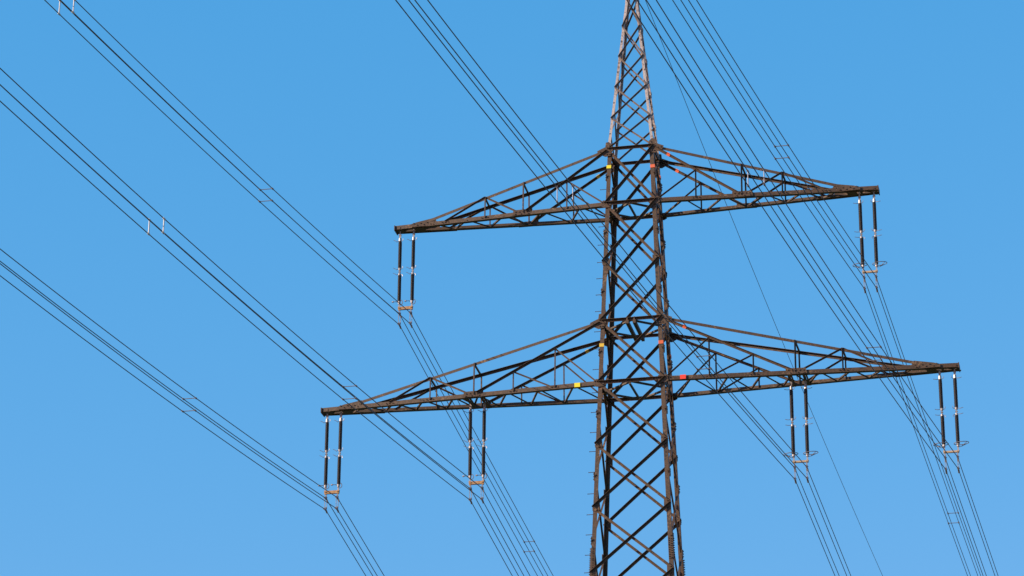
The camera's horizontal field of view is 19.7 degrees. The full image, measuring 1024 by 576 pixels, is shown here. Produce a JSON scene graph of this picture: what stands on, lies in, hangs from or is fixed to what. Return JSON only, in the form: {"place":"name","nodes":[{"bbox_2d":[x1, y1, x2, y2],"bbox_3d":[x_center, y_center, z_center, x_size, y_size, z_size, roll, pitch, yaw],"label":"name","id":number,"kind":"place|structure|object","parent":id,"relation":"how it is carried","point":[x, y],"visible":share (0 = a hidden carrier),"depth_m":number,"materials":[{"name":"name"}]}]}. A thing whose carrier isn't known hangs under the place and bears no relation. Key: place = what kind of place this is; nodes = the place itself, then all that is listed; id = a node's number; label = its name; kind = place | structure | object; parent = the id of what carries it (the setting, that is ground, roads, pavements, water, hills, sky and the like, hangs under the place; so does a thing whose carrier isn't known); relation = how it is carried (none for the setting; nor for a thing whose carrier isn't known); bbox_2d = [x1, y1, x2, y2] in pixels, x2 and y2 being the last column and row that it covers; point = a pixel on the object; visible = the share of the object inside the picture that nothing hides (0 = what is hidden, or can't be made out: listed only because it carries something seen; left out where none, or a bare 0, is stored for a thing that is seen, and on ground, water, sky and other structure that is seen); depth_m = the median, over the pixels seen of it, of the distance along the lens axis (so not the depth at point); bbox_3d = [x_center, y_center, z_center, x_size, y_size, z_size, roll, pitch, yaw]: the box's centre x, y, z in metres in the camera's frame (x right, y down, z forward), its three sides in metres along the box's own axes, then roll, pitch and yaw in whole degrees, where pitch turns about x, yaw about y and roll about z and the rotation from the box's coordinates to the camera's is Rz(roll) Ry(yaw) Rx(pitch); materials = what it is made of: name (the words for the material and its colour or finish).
{"place":"outdoors","nodes":[
{"label":"outdoors","id":0,"kind":"place"},
{"bbox_2d":[0,0,1023,575],"label":"sky","id":1,"kind":"structure","parent":0,"point":[344,108],"materials":[{"name":"blue"}]},
{"bbox_3d":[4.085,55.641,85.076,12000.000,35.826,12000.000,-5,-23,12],"label":"ground","id":2,"kind":"structure","parent":0,"visible":0},
{"bbox_2d":[321,0,960,575],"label":"electricity pylon","id":3,"kind":"object","parent":2,"relation":"on","point":[613,216],"visible":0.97,"depth_m":107.83,"materials":[{"name":"brown metal"}]},
{"bbox_2d":[318,412,343,512],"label":"insulator set","id":4,"kind":"object","parent":3,"relation":"hanging from","point":[340,449],"visible":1,"depth_m":108.15,"materials":[{"name":"brown ceramic"}]},
{"bbox_2d":[0,275,365,575],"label":"conductor wire","id":5,"kind":"object","parent":4,"relation":"hanging from","point":[181,410],"visible":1,"depth_m":96.15,"materials":[{"name":"metal"}]},
{"bbox_2d":[0,261,372,575],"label":"conductor wire","id":6,"kind":"object","parent":4,"relation":"hanging from","point":[186,401],"visible":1,"depth_m":96.61,"materials":[{"name":"metal"}]},
{"bbox_2d":[0,263,377,575],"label":"conductor wire","id":7,"kind":"object","parent":4,"relation":"hanging from","point":[185,403],"visible":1,"depth_m":95.27,"materials":[{"name":"metal"}]},
{"bbox_2d":[0,249,383,574],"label":"conductor wire","id":8,"kind":"object","parent":4,"relation":"hanging from","point":[186,391],"visible":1,"depth_m":95.57,"materials":[{"name":"metal"}]},
{"bbox_2d":[392,229,416,328],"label":"insulator set","id":9,"kind":"object","parent":3,"relation":"hanging from","point":[399,300],"visible":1,"depth_m":110.34,"materials":[{"name":"ceramic"}]},
{"bbox_2d":[44,0,537,575],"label":"conductor wire","id":10,"kind":"object","parent":9,"relation":"attached to","point":[298,236],"visible":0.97,"depth_m":100.02,"materials":[{"name":"metal"}]},
{"bbox_2d":[61,2,542,575],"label":"conductor wire","id":11,"kind":"object","parent":9,"relation":"attached to","point":[361,280],"visible":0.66,"depth_m":111.24,"materials":[{"name":"metal"}]},
{"bbox_2d":[60,0,547,575],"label":"conductor wire","id":12,"kind":"object","parent":9,"relation":"attached to","point":[304,230],"visible":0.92,"depth_m":99.43,"materials":[{"name":"metal"}]},
{"bbox_2d":[76,1,552,574],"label":"conductor wire","id":13,"kind":"object","parent":9,"relation":"attached to","point":[316,229],"visible":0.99,"depth_m":100.85,"materials":[{"name":"metal"}]},
{"bbox_2d":[462,402,487,503],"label":"insulator set","id":14,"kind":"object","parent":3,"relation":"hanging from","point":[483,473],"visible":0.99,"depth_m":107.06,"materials":[{"name":"ceramic"}]},
{"bbox_2d":[0,101,512,575],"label":"conductor wire","id":15,"kind":"object","parent":14,"relation":"attached to","point":[245,317],"visible":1,"depth_m":88.12,"materials":[{"name":"metal"}]},
{"bbox_2d":[0,84,523,575],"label":"conductor wire","id":16,"kind":"object","parent":14,"relation":"attached to","point":[240,300],"visible":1,"depth_m":87.12,"materials":[{"name":"metal"}]},
{"bbox_2d":[0,68,529,575],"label":"conductor wire","id":17,"kind":"object","parent":14,"relation":"attached to","point":[252,296],"visible":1,"depth_m":87.62,"materials":[{"name":"metal"}]},
{"bbox_2d":[11,94,518,575],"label":"conductor wire","id":18,"kind":"object","parent":14,"relation":"attached to","point":[329,375],"visible":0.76,"depth_m":95.50,"materials":[{"name":"metal"}]},
{"bbox_2d":[645,0,882,575],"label":"earth wire","id":19,"kind":"object","parent":3,"relation":"attached to","point":[756,278],"visible":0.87,"depth_m":132.13,"materials":[{"name":"metal"}]},
{"bbox_2d":[783,380,817,483],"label":"insulator set","id":20,"kind":"object","parent":3,"relation":"hanging from","point":[806,418],"visible":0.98,"depth_m":104.63,"materials":[{"name":"brown ceramic"}]},
{"bbox_2d":[395,0,834,575],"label":"conductor wire","id":21,"kind":"object","parent":20,"relation":"attached to","point":[597,250],"visible":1,"depth_m":83.06,"materials":[{"name":"metal"}]},
{"bbox_2d":[408,0,838,574],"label":"conductor wire","id":22,"kind":"object","parent":20,"relation":"attached to","point":[612,255],"visible":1,"depth_m":83.94,"materials":[{"name":"metal"}]},
{"bbox_2d":[414,0,846,575],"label":"conductor wire","id":23,"kind":"object","parent":20,"relation":"attached to","point":[618,256],"visible":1,"depth_m":82.92,"materials":[{"name":"metal"}]},
{"bbox_2d":[427,0,850,575],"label":"conductor wire","id":24,"kind":"object","parent":20,"relation":"attached to","point":[629,257],"visible":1,"depth_m":84.12,"materials":[{"name":"metal"}]},
{"bbox_2d":[853,191,886,292],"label":"insulator set","id":25,"kind":"object","parent":3,"relation":"hanging from","point":[861,237],"visible":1,"depth_m":106.85,"materials":[{"name":"ceramic"}]},
{"bbox_2d":[672,0,967,575],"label":"conductor wire","id":26,"kind":"object","parent":25,"relation":"attached to","point":[829,239],"visible":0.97,"depth_m":99.78,"materials":[{"name":"metal"}]},
{"bbox_2d":[681,0,970,575],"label":"conductor wire","id":27,"kind":"object","parent":25,"relation":"attached to","point":[838,241],"visible":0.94,"depth_m":100.86,"materials":[{"name":"metal"}]},
{"bbox_2d":[688,0,977,575],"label":"conductor wire","id":28,"kind":"object","parent":25,"relation":"attached to","point":[843,240],"visible":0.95,"depth_m":99.90,"materials":[{"name":"metal"}]},
{"bbox_2d":[696,0,980,575],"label":"conductor wire","id":29,"kind":"object","parent":25,"relation":"attached to","point":[849,238],"visible":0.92,"depth_m":100.72,"materials":[{"name":"metal"}]},
{"bbox_2d":[933,369,968,473],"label":"insulator set","id":30,"kind":"object","parent":3,"relation":"hanging from","point":[956,408],"visible":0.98,"depth_m":103.58,"materials":[{"name":"ceramic"}]},
{"bbox_2d":[627,0,982,574],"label":"conductor wire","id":31,"kind":"object","parent":30,"relation":"attached to","point":[795,256],"visible":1,"depth_m":82.51,"materials":[{"name":"metal"}]},
{"bbox_2d":[637,0,986,575],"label":"conductor wire","id":32,"kind":"object","parent":30,"relation":"attached to","point":[804,256],"visible":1,"depth_m":83.98,"materials":[{"name":"metal"}]},
{"bbox_2d":[646,0,994,574],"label":"conductor wire","id":33,"kind":"object","parent":30,"relation":"attached to","point":[811,256],"visible":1,"depth_m":82.87,"materials":[{"name":"metal"}]},
{"bbox_2d":[656,0,997,574],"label":"conductor wire","id":34,"kind":"object","parent":30,"relation":"attached to","point":[819,255],"visible":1,"depth_m":83.79,"materials":[{"name":"metal"}]}
]}

